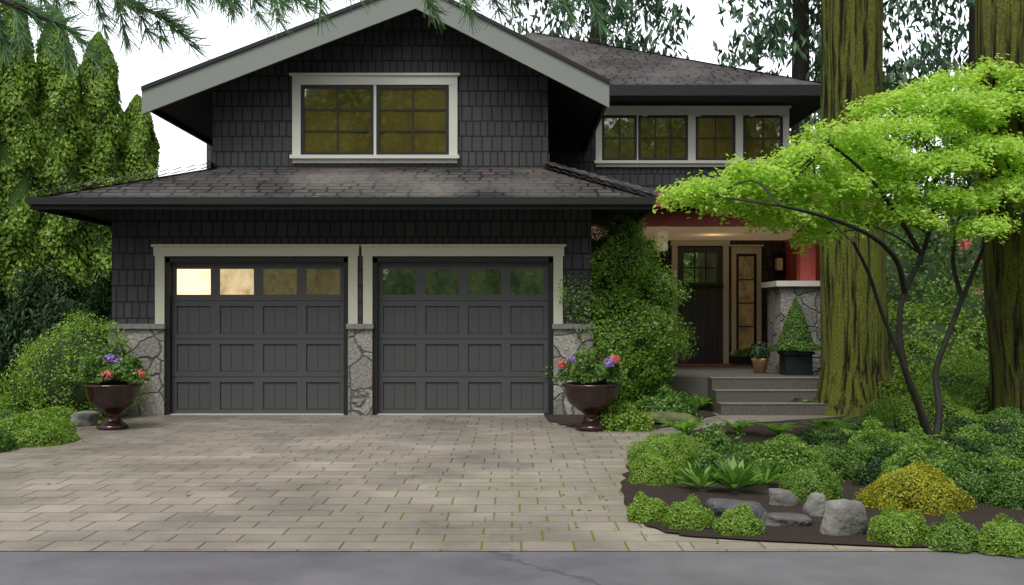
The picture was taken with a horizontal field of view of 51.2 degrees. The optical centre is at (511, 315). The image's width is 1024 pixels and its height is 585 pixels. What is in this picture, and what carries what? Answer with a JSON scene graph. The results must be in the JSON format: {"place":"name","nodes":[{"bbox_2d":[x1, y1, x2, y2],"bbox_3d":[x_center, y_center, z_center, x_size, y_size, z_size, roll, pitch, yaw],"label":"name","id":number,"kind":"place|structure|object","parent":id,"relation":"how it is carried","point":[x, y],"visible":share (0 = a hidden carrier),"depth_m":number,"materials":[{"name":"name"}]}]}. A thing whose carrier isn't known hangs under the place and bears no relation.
{"place":"outdoors","nodes":[
{"label":"outdoors","id":0,"kind":"place"},
{"bbox_2d":[0,0,643,82],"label":"pine needles","id":1,"kind":"object","parent":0,"point":[54,15],"visible":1,"depth_m":5.57,"materials":[{"name":"green plant"}]},
{"bbox_2d":[0,0,65,28],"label":"pine branch","id":2,"kind":"object","parent":1,"relation":"on","point":[12,4],"visible":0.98,"depth_m":5.50,"materials":[{"name":"brown"}]},
{"bbox_2d":[170,414,543,414],"bbox_3d":[-2.215,1.435,15.555,5.490,0.011,0.130,0,0,0],"label":"garage threshold","id":3,"kind":"object","parent":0,"point":[343,414],"visible":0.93,"depth_m":15.49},
{"bbox_2d":[211,10,548,167],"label":"gable wall","id":4,"kind":"structure","parent":0,"point":[502,110],"depth_m":16.60,"materials":[{"name":"black wood"}]},
{"bbox_2d":[112,104,786,363],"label":"house walls","id":5,"kind":"structure","parent":0,"point":[136,234],"depth_m":15.50,"materials":[{"name":"black wood"}]},
{"bbox_2d":[151,115,784,362],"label":"house trim","id":6,"kind":"structure","parent":5,"relation":"attached to","point":[350,251],"depth_m":15.47,"materials":[{"name":"beige wood"}]},
{"bbox_2d":[108,286,820,414],"bbox_3d":[-0.235,0.485,16.975,11.190,1.930,3.050,0,0,0],"label":"stone veneer","id":7,"kind":"object","parent":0,"point":[148,348],"visible":0.41,"depth_m":15.45,"materials":[{"name":"grey stone"}]},
{"bbox_2d":[106,324,594,328],"bbox_3d":[-2.325,0.155,15.500,7.050,0.070,0.200,0,0,0],"label":"stone ledge","id":8,"kind":"object","parent":7,"relation":"on","point":[348,326],"visible":0.88,"depth_m":15.40,"materials":[{"name":"grey stone"}]},
{"bbox_2d":[2,0,968,227],"label":"sky","id":9,"kind":"structure","parent":0,"point":[178,148],"materials":[{"name":"white"}]},
{"bbox_2d":[0,413,973,550],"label":"driveway paving","id":10,"kind":"structure","parent":0,"point":[375,483],"depth_m":8.92,"materials":[{"name":"grey stone"}]},
{"bbox_2d":[82,382,142,430],"bbox_3d":[-5.079,1.152,13.605,0.720,0.580,0.720,0,0,0],"label":"urn","id":11,"kind":"object","parent":10,"relation":"on","point":[112,403],"visible":0.98,"depth_m":13.41,"materials":[{"name":"ceramic"}]},
{"bbox_2d":[172,263,547,413],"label":"garage doors","id":12,"kind":"structure","parent":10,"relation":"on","point":[484,398],"depth_m":15.61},
{"bbox_2d":[177,269,210,294],"bbox_3d":[-4.645,-0.492,15.621,0.495,0.375,0.001,0,0,0],"label":"garage door window","id":13,"kind":"structure","parent":12,"relation":"attached to","point":[193,281],"depth_m":15.62,"materials":[{"name":"beige glass"}]},
{"bbox_2d":[220,269,253,294],"bbox_3d":[-4.015,-0.492,15.621,0.495,0.375,0.001,0,0,0],"label":"garage door window","id":14,"kind":"structure","parent":12,"relation":"attached to","point":[236,281],"depth_m":15.62,"materials":[{"name":"beige glass"}]},
{"bbox_2d":[263,269,339,294],"bbox_3d":[-3.070,-0.492,15.621,1.125,0.375,0.001,0,0,0],"label":"garage door window","id":15,"kind":"structure","parent":12,"relation":"attached to","point":[284,281],"depth_m":15.62,"materials":[{"name":"brown glass"}]},
{"bbox_2d":[177,306,543,408],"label":"garage door panels","id":16,"kind":"object","parent":12,"relation":"attached to","point":[339,344],"visible":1,"depth_m":15.62,"materials":[{"name":"grey metal"}]},
{"bbox_2d":[383,269,543,294],"bbox_3d":[-0.710,-0.492,15.621,2.345,0.375,0.001,0,0,0],"label":"garage door window","id":17,"kind":"structure","parent":12,"relation":"attached to","point":[480,281],"depth_m":15.62,"materials":[{"name":"green glass"}]},
{"bbox_2d":[48,416,734,542],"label":"driveway leaf litter","id":18,"kind":"object","parent":10,"relation":"on","point":[434,429],"visible":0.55,"depth_m":10.31,"materials":[{"name":"brown plant"}]},
{"bbox_2d":[0,219,1023,509],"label":"shrub","id":19,"kind":"object","parent":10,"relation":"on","point":[844,461],"visible":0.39,"depth_m":10.18,"materials":[{"name":"green plant"}]},
{"bbox_2d":[0,410,978,551],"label":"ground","id":20,"kind":"structure","parent":0,"point":[478,551],"depth_m":6.57,"materials":[{"name":"grey concrete"}]},
{"bbox_2d":[27,0,820,414],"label":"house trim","id":21,"kind":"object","parent":20,"relation":"on","point":[53,206],"visible":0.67,"depth_m":15.50,"materials":[{"name":"wood"}]},
{"bbox_2d":[39,168,648,196],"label":"roof","id":22,"kind":"structure","parent":21,"relation":"on","point":[378,182],"depth_m":15.49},
{"bbox_2d":[304,89,445,151],"bbox_3d":[-2.123,-3.025,16.588,2.195,0.990,0.007,0,0,0],"label":"glass","id":23,"kind":"object","parent":21,"relation":"attached to","point":[361,120],"visible":1,"depth_m":16.59,"materials":[{"name":"glass"}]},
{"bbox_2d":[142,0,608,114],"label":"bargeboard","id":24,"kind":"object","parent":21,"relation":"attached to","point":[300,41],"depth_m":15.94,"materials":[{"name":"grey wood"}]},
{"bbox_2d":[32,28,817,196],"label":"roof hip caps","id":25,"kind":"object","parent":21,"relation":"on","point":[603,179],"visible":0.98,"depth_m":15.66,"materials":[{"name":"grey"}]},
{"bbox_2d":[61,9,819,226],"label":"house soffits","id":26,"kind":"object","parent":21,"relation":"attached to","point":[572,115],"visible":0.2,"depth_m":18.42,"materials":[{"name":"black wood"}]},
{"bbox_2d":[522,32,820,84],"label":"roof","id":27,"kind":"structure","parent":21,"relation":"on","point":[615,65],"depth_m":21.68,"materials":[{"name":"grey"}]},
{"bbox_2d":[604,118,779,157],"bbox_3d":[3.535,-3.480,20.988,3.447,0.793,0.008,0,0,0],"label":"glass","id":28,"kind":"object","parent":21,"relation":"attached to","point":[724,129],"visible":0.99,"depth_m":20.99,"materials":[{"name":"glass"}]},
{"bbox_2d":[678,247,722,362],"bbox_3d":[3.688,-0.208,20.985,0.893,2.275,0.070,0,0,0],"label":"front door","id":29,"kind":"structure","parent":21,"relation":"attached to","point":[708,313],"depth_m":20.95,"materials":[{"name":"brown wood"}]},
{"bbox_2d":[684,253,716,282],"bbox_3d":[3.688,-0.935,20.944,0.653,0.580,0.001,0,0,0],"label":"window","id":30,"kind":"structure","parent":29,"relation":"attached to","point":[700,272],"depth_m":20.94,"materials":[{"name":"glass"}]},
{"bbox_2d":[731,347,749,356],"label":"plant","id":31,"kind":"object","parent":21,"relation":"on","point":[745,351],"visible":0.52,"depth_m":20.78,"materials":[{"name":"green plant"}]},
{"bbox_2d":[739,256,753,349],"bbox_3d":[4.593,-0.245,20.988,0.304,1.832,0.007,0,0,0],"label":"glass","id":32,"kind":"object","parent":21,"relation":"attached to","point":[746,295],"visible":0.95,"depth_m":20.99,"materials":[{"name":"glass"}]},
{"bbox_2d":[774,252,783,272],"bbox_3d":[5.220,-1.040,20.920,0.160,0.420,0.160,0,0,0],"label":"lantern frame","id":33,"kind":"object","parent":21,"relation":"attached to","point":[778,255],"visible":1,"depth_m":20.84,"materials":[{"name":"black metal"}]},
{"bbox_2d":[775,258,782,269],"bbox_3d":[5.220,-1.005,20.910,0.120,0.230,0.110,0,0,0],"label":"wall sconce","id":34,"kind":"object","parent":33,"relation":"in","point":[779,263],"visible":1,"depth_m":20.86,"materials":[{"name":"beige glass"}]},
{"bbox_2d":[761,281,819,287],"bbox_3d":[4.890,-0.525,18.050,1.120,0.090,1.080,0,0,0],"label":"pier cap","id":35,"kind":"object","parent":21,"relation":"on","point":[786,283],"visible":0.57,"depth_m":17.51,"materials":[{"name":"beige stone"}]},
{"bbox_2d":[0,204,1023,555],"bbox_3d":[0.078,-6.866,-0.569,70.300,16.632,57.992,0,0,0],"label":"shrub","id":36,"kind":"object","parent":20,"relation":"on","point":[78,390],"visible":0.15,"depth_m":15.58,"materials":[{"name":"green plant"}]},
{"bbox_2d":[590,0,606,44],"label":"tree trunk","id":37,"kind":"object","parent":20,"relation":"on","point":[592,30],"depth_m":41.74,"materials":[{"name":"brown wood"}]},
{"bbox_2d":[637,194,819,280],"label":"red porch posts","id":38,"kind":"object","parent":20,"relation":"on","point":[798,267],"depth_m":17.85,"materials":[{"name":"red wood"}]},
{"bbox_2d":[504,0,974,236],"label":"tree foliage","id":39,"kind":"object","parent":20,"relation":"on","point":[778,28],"visible":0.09,"depth_m":39.59,"materials":[{"name":"green plant"}]},
{"bbox_2d":[791,0,810,175],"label":"tree trunk","id":40,"kind":"object","parent":20,"relation":"on","point":[800,67],"visible":0.02,"depth_m":39.73,"materials":[{"name":"brown wood"}]},
{"bbox_2d":[932,176,1006,435],"bbox_3d":[5.266,-0.112,12.102,0.630,3.212,1.678,0,0,39],"label":"maple tree","id":41,"kind":"object","parent":20,"relation":"on","point":[938,423],"depth_m":11.86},
{"bbox_2d":[977,231,984,261],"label":"tree branch","id":42,"kind":"object","parent":41,"relation":"attached to","point":[979,258],"visible":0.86,"depth_m":11.69,"materials":[{"name":"brown plant"}]},
{"bbox_2d":[967,0,978,191],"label":"tree trunk","id":43,"kind":"object","parent":20,"relation":"on","point":[971,51],"visible":0.05,"depth_m":38.87,"materials":[{"name":"brown wood"}]},
{"bbox_2d":[0,552,1023,584],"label":"street","id":44,"kind":"structure","parent":0,"point":[496,568],"depth_m":6.11,"materials":[{"name":"grey asphalt"}]},
{"bbox_2d":[289,73,791,166],"bbox_3d":[0.812,-3.231,19.044,9.883,1.741,2.313,0,0,-35],"label":"window frame","id":45,"kind":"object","parent":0,"point":[451,81],"depth_m":16.55,"materials":[{"name":"grey wood"}]},
{"bbox_2d":[301,85,782,350],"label":"window muntins","id":46,"kind":"object","parent":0,"point":[378,109],"visible":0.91,"depth_m":16.58,"materials":[{"name":"wood"}]},
{"bbox_2d":[544,408,715,428],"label":"bed soil","id":47,"kind":"structure","parent":0,"point":[571,420],"depth_m":14.86,"materials":[{"name":"brown soil"}]},
{"bbox_2d":[562,382,621,430],"bbox_3d":[1.003,1.140,13.458,0.756,0.580,0.756,0,0,0],"label":"urn","id":48,"kind":"object","parent":47,"relation":"on","point":[591,403],"visible":0.94,"depth_m":13.24,"materials":[{"name":"ceramic"}]},
{"bbox_2d":[73,342,623,383],"bbox_3d":[-2.088,0.598,13.551,6.979,0.532,0.836,0,0,1],"label":"flower foliage","id":49,"kind":"object","parent":48,"relation":"in","point":[597,371],"visible":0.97,"depth_m":13.33,"materials":[{"name":"green plant"}]},
{"bbox_2d":[102,348,614,367],"bbox_3d":[-1.983,0.578,13.463,6.539,0.358,0.482,0,0,2],"label":"blue flower","id":50,"kind":"object","parent":48,"relation":"in","point":[110,356],"visible":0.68,"depth_m":13.37,"materials":[{"name":"plant"}]},
{"bbox_2d":[93,238,983,379],"bbox_3d":[3.867,-0.507,17.179,19.358,2.631,4.053,0,0,-32],"label":"pink flower","id":51,"kind":"object","parent":48,"relation":"in","point":[559,363],"visible":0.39,"depth_m":13.40,"materials":[{"name":"pink plant"}]},
{"bbox_2d":[539,213,698,410],"bbox_3d":[1.490,-0.112,15.976,2.676,3.133,2.272,0,0,0],"label":"tall shrub","id":52,"kind":"object","parent":47,"relation":"on","point":[642,312],"depth_m":15.57,"materials":[{"name":"green plant"}]},
{"bbox_2d":[643,411,701,424],"bbox_3d":[2.018,1.396,14.157,0.992,0.233,0.492,0,0,0],"label":"mossy edging rock","id":53,"kind":"object","parent":47,"relation":"on","point":[656,416],"visible":0.43,"depth_m":14.01,"materials":[{"name":"stone"}]},
{"bbox_2d":[591,226,796,250],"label":"porch ceiling","id":54,"kind":"structure","parent":0,"point":[702,233],"depth_m":19.06,"materials":[{"name":"beige wood"}]},
{"bbox_2d":[628,188,773,193],"bbox_3d":[3.600,-2.225,19.200,4.600,0.550,3.600,0,0,0],"label":"porch roof","id":55,"kind":"object","parent":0,"point":[655,189],"depth_m":19.76,"materials":[{"name":"grey"}]},
{"bbox_2d":[615,364,825,414],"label":"porch steps","id":56,"kind":"structure","parent":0,"point":[697,380],"depth_m":16.16,"materials":[{"name":"grey concrete"}]},
{"bbox_2d":[675,363,735,365],"bbox_3d":[3.688,0.943,20.565,1.093,0.015,0.630,0,0,0],"label":"door mat","id":57,"kind":"object","parent":56,"relation":"on","point":[702,364],"depth_m":20.43,"materials":[{"name":"brown fabric"}]},
{"bbox_2d":[751,358,768,373],"bbox_3d":[4.080,0.825,17.600,0.290,0.250,0.290,0,0,0],"label":"terracotta pot","id":58,"kind":"object","parent":56,"relation":"on","point":[759,365],"visible":0.95,"depth_m":17.50,"materials":[{"name":"brown ceramic"}]},
{"bbox_2d":[749,342,769,358],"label":"pot plant","id":59,"kind":"object","parent":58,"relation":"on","point":[757,348],"visible":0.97,"depth_m":17.50,"materials":[{"name":"green plant"}]},
{"bbox_2d":[709,377,821,403],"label":"stair treads","id":60,"kind":"object","parent":56,"relation":"on","point":[766,390],"visible":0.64,"depth_m":15.88,"materials":[{"name":"grey concrete"}]},
{"bbox_2d":[777,351,814,375],"bbox_3d":[4.550,0.760,17.150,0.480,0.380,0.480,0,0,0],"label":"planter box","id":61,"kind":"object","parent":56,"relation":"on","point":[791,363],"visible":0.89,"depth_m":16.94,"materials":[{"name":"black"}]},
{"bbox_2d":[767,298,820,351],"bbox_3d":[4.565,0.141,17.131,0.878,0.865,0.870,0,0,0],"label":"topiary cone","id":62,"kind":"object","parent":61,"relation":"on","point":[795,310],"visible":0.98,"depth_m":17.00,"materials":[{"name":"green plant"}]},
{"bbox_2d":[781,316,808,351],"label":"topiary","id":63,"kind":"object","parent":61,"relation":"in","point":[795,336],"visible":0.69,"depth_m":17.02,"materials":[{"name":"green plant"}]},
{"bbox_2d":[620,416,1023,546],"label":"island bed soil","id":64,"kind":"structure","parent":0,"point":[979,515],"depth_m":8.14,"materials":[{"name":"brown soil"}]},
{"bbox_2d":[0,389,948,438],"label":"fern plants","id":65,"kind":"object","parent":64,"relation":"on","point":[682,426],"visible":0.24,"depth_m":12.79,"materials":[{"name":"green plant"}]},
{"bbox_2d":[0,297,1023,468],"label":"bright shrub","id":66,"kind":"object","parent":64,"relation":"on","point":[57,423],"visible":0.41,"depth_m":14.33,"materials":[{"name":"green plant"}]},
{"bbox_2d":[609,407,789,488],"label":"hostas","id":67,"kind":"object","parent":64,"relation":"on","point":[733,472],"visible":0.77,"depth_m":8.68,"materials":[{"name":"green plant"}]},
{"bbox_2d":[706,498,767,518],"bbox_3d":[1.616,1.448,7.668,0.423,0.245,0.346,0,0,0],"label":"rock","id":68,"kind":"object","parent":64,"relation":"on","point":[717,506],"visible":0.44,"depth_m":7.60,"materials":[{"name":"grey stone"}]},
{"bbox_2d":[769,488,798,505],"bbox_3d":[2.054,1.441,8.104,0.225,0.254,0.146,0,0,27],"label":"rock","id":69,"kind":"object","parent":64,"relation":"on","point":[780,496],"visible":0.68,"depth_m":8.05,"materials":[{"name":"grey stone"}]},
{"bbox_2d":[759,512,811,525],"bbox_3d":[1.877,1.459,7.368,0.374,0.183,0.264,0,0,0],"label":"rock","id":70,"kind":"object","parent":64,"relation":"on","point":[785,519],"visible":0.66,"depth_m":7.27,"materials":[{"name":"grey stone"}]},
{"bbox_2d":[802,492,825,515],"bbox_3d":[2.173,1.418,7.672,0.171,0.302,0.125,0,0,0],"label":"rock","id":71,"kind":"object","parent":64,"relation":"on","point":[814,504],"visible":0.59,"depth_m":7.63,"materials":[{"name":"grey stone"}]},
{"bbox_2d":[625,427,1023,557],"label":"lime shrub","id":72,"kind":"object","parent":64,"relation":"on","point":[652,455],"visible":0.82,"depth_m":7.17,"materials":[{"name":"green plant"}]},
{"bbox_2d":[819,499,868,535],"bbox_3d":[2.185,1.446,7.049,0.314,0.466,0.222,0,0,0],"label":"rock","id":73,"kind":"object","parent":64,"relation":"on","point":[844,517],"visible":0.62,"depth_m":6.96,"materials":[{"name":"grey stone"}]},
{"bbox_2d":[674,344,1023,552],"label":"mossy shrub","id":74,"kind":"object","parent":64,"relation":"on","point":[969,393],"visible":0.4,"depth_m":8.85,"materials":[{"name":"green plant"}]},
{"bbox_2d":[815,0,898,416],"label":"tree trunk","id":75,"kind":"object","parent":64,"relation":"on","point":[856,368],"visible":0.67,"depth_m":15.37,"materials":[{"name":"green plant"}]},
{"bbox_2d":[828,142,928,434],"bbox_3d":[3.902,-0.141,11.225,1.591,3.235,0.239,0,0,-37],"label":"maple tree","id":76,"kind":"object","parent":64,"relation":"on","point":[921,418],"depth_m":11.33,"materials":[{"name":"brown plant"}]},
{"bbox_2d":[758,142,828,198],"bbox_3d":[2.814,-1.434,10.908,0.813,0.644,0.070,0,0,14],"label":"tree branch","id":77,"kind":"object","parent":76,"relation":"attached to","point":[827,143],"visible":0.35,"depth_m":10.83,"materials":[{"name":"brown plant"}]},
{"bbox_2d":[811,134,827,172],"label":"tree branch","id":78,"kind":"object","parent":76,"relation":"attached to","point":[811,142],"visible":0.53,"depth_m":11.10,"materials":[{"name":"green plant"}]},
{"bbox_2d":[800,213,853,243],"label":"tree branch","id":79,"kind":"object","parent":76,"relation":"attached to","point":[843,233],"visible":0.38,"depth_m":10.83,"materials":[{"name":"brown plant"}]},
{"bbox_2d":[652,53,1023,255],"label":"tree foliage","id":80,"kind":"object","parent":76,"relation":"attached to","point":[973,103],"visible":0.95,"depth_m":11.39,"materials":[{"name":"green plant"}]},
{"bbox_2d":[795,144,828,178],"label":"tree branch","id":81,"kind":"object","parent":80,"relation":"attached to","point":[807,166],"visible":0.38,"depth_m":10.85,"materials":[{"name":"brown plant"}]},
{"bbox_2d":[863,154,932,184],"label":"tree branch","id":82,"kind":"object","parent":80,"relation":"attached to","point":[927,181],"visible":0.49,"depth_m":11.73,"materials":[{"name":"brown plant"}]},
{"bbox_2d":[872,179,933,191],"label":"tree branch","id":83,"kind":"object","parent":80,"relation":"attached to","point":[911,180],"visible":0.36,"depth_m":11.67,"materials":[{"name":"brown plant"}]},
{"bbox_2d":[886,106,933,183],"bbox_3d":[4.484,-1.913,12.005,0.101,1.006,0.640,0,0,-36],"label":"tree branch","id":84,"kind":"object","parent":80,"relation":"attached to","point":[927,149],"visible":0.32,"depth_m":11.91,"materials":[{"name":"brown plant"}]},
{"bbox_2d":[911,132,938,181],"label":"tree branch","id":85,"kind":"object","parent":80,"relation":"attached to","point":[930,144],"visible":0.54,"depth_m":11.85,"materials":[{"name":"brown plant"}]},
{"bbox_2d":[936,111,954,184],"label":"tree branch","id":86,"kind":"object","parent":80,"relation":"attached to","point":[948,148],"visible":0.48,"depth_m":11.92,"materials":[{"name":"brown plant"}]},
{"bbox_2d":[978,153,1011,176],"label":"tree branch","id":87,"kind":"object","parent":80,"relation":"attached to","point":[1008,166],"visible":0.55,"depth_m":12.04,"materials":[{"name":"brown plant"}]},
{"bbox_2d":[906,219,928,252],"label":"tree branch","id":88,"kind":"object","parent":76,"relation":"attached to","point":[927,243],"visible":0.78,"depth_m":11.53,"materials":[{"name":"brown plant"}]},
{"bbox_2d":[753,118,1023,486],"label":"shrubs","id":89,"kind":"object","parent":64,"relation":"on","point":[864,470],"visible":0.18,"depth_m":10.77,"materials":[{"name":"green plant"}]},
{"bbox_2d":[853,461,976,515],"bbox_3d":[3.004,1.271,8.005,0.728,0.344,0.718,0,0,-33],"label":"gold shrub","id":90,"kind":"object","parent":64,"relation":"on","point":[882,483],"visible":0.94,"depth_m":7.83,"materials":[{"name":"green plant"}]},
{"bbox_2d":[975,0,1023,416],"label":"tree trunk","id":91,"kind":"object","parent":64,"relation":"on","point":[999,26],"visible":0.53,"depth_m":12.62,"materials":[{"name":"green plant"}]},
{"bbox_2d":[778,187,935,437],"bbox_3d":[3.472,0.036,10.815,2.998,2.914,0.330,0,0,-41],"label":"maple tree","id":92,"kind":"object","parent":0,"point":[899,320],"depth_m":11.60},
{"bbox_2d":[701,193,779,206],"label":"tree branch","id":93,"kind":"object","parent":92,"relation":"attached to","point":[760,202],"visible":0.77,"depth_m":10.09,"materials":[{"name":"brown plant"}]},
{"bbox_2d":[710,179,778,204],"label":"tree branch","id":94,"kind":"object","parent":92,"relation":"attached to","point":[768,192],"visible":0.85,"depth_m":10.06,"materials":[{"name":"brown plant"}]},
{"bbox_2d":[845,219,919,253],"bbox_3d":[4.033,-0.859,11.584,0.854,0.427,0.216,0,0,6],"label":"tree branch","id":95,"kind":"object","parent":92,"relation":"attached to","point":[908,244],"visible":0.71,"depth_m":11.52,"materials":[{"name":"brown plant"}]},
{"label":"bed soil","id":96,"kind":"structure","parent":0,"visible":0},
{"bbox_2d":[0,35,36,297],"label":"evergreen tree","id":97,"kind":"object","parent":96,"relation":"on","point":[22,184],"visible":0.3,"depth_m":23.52,"materials":[{"name":"green plant"}]},
{"bbox_2d":[0,265,111,405],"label":"yew hedge","id":98,"kind":"object","parent":96,"relation":"on","point":[23,312],"visible":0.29,"depth_m":17.05,"materials":[{"name":"green plant"}]},
{"bbox_2d":[37,32,79,297],"bbox_3d":[-10.475,-2.638,24.555,1.044,8.176,0.993,0,0,0],"label":"evergreen tree","id":99,"kind":"object","parent":96,"relation":"on","point":[71,173],"visible":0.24,"depth_m":24.22,"materials":[{"name":"green plant"}]},
{"bbox_2d":[0,0,160,309],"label":"arborvitae hedge","id":100,"kind":"object","parent":96,"relation":"on","point":[80,93],"visible":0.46,"depth_m":24.18,"materials":[{"name":"green plant"}]},
{"bbox_2d":[68,411,100,426],"bbox_3d":[-5.656,1.384,14.057,0.418,0.247,0.410,0,0,42],"label":"rock block","id":101,"kind":"object","parent":96,"relation":"on","point":[84,418],"visible":0.8,"depth_m":13.93,"materials":[{"name":"grey stone"}]},
{"bbox_2d":[80,64,119,302],"bbox_3d":[-9.827,-2.455,25.419,1.087,7.810,1.034,0,0,0],"label":"conifer tree","id":102,"kind":"object","parent":96,"relation":"on","point":[100,242],"visible":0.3,"depth_m":25.01,"materials":[{"name":"green plant"}]},
{"bbox_2d":[124,117,152,180],"bbox_3d":[-9.145,-1.801,26.093,1.022,6.502,0.972,0,0,0],"label":"conifer tree","id":103,"kind":"object","parent":96,"relation":"on","point":[138,158],"visible":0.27,"depth_m":25.79,"materials":[{"name":"green plant"}]}
]}

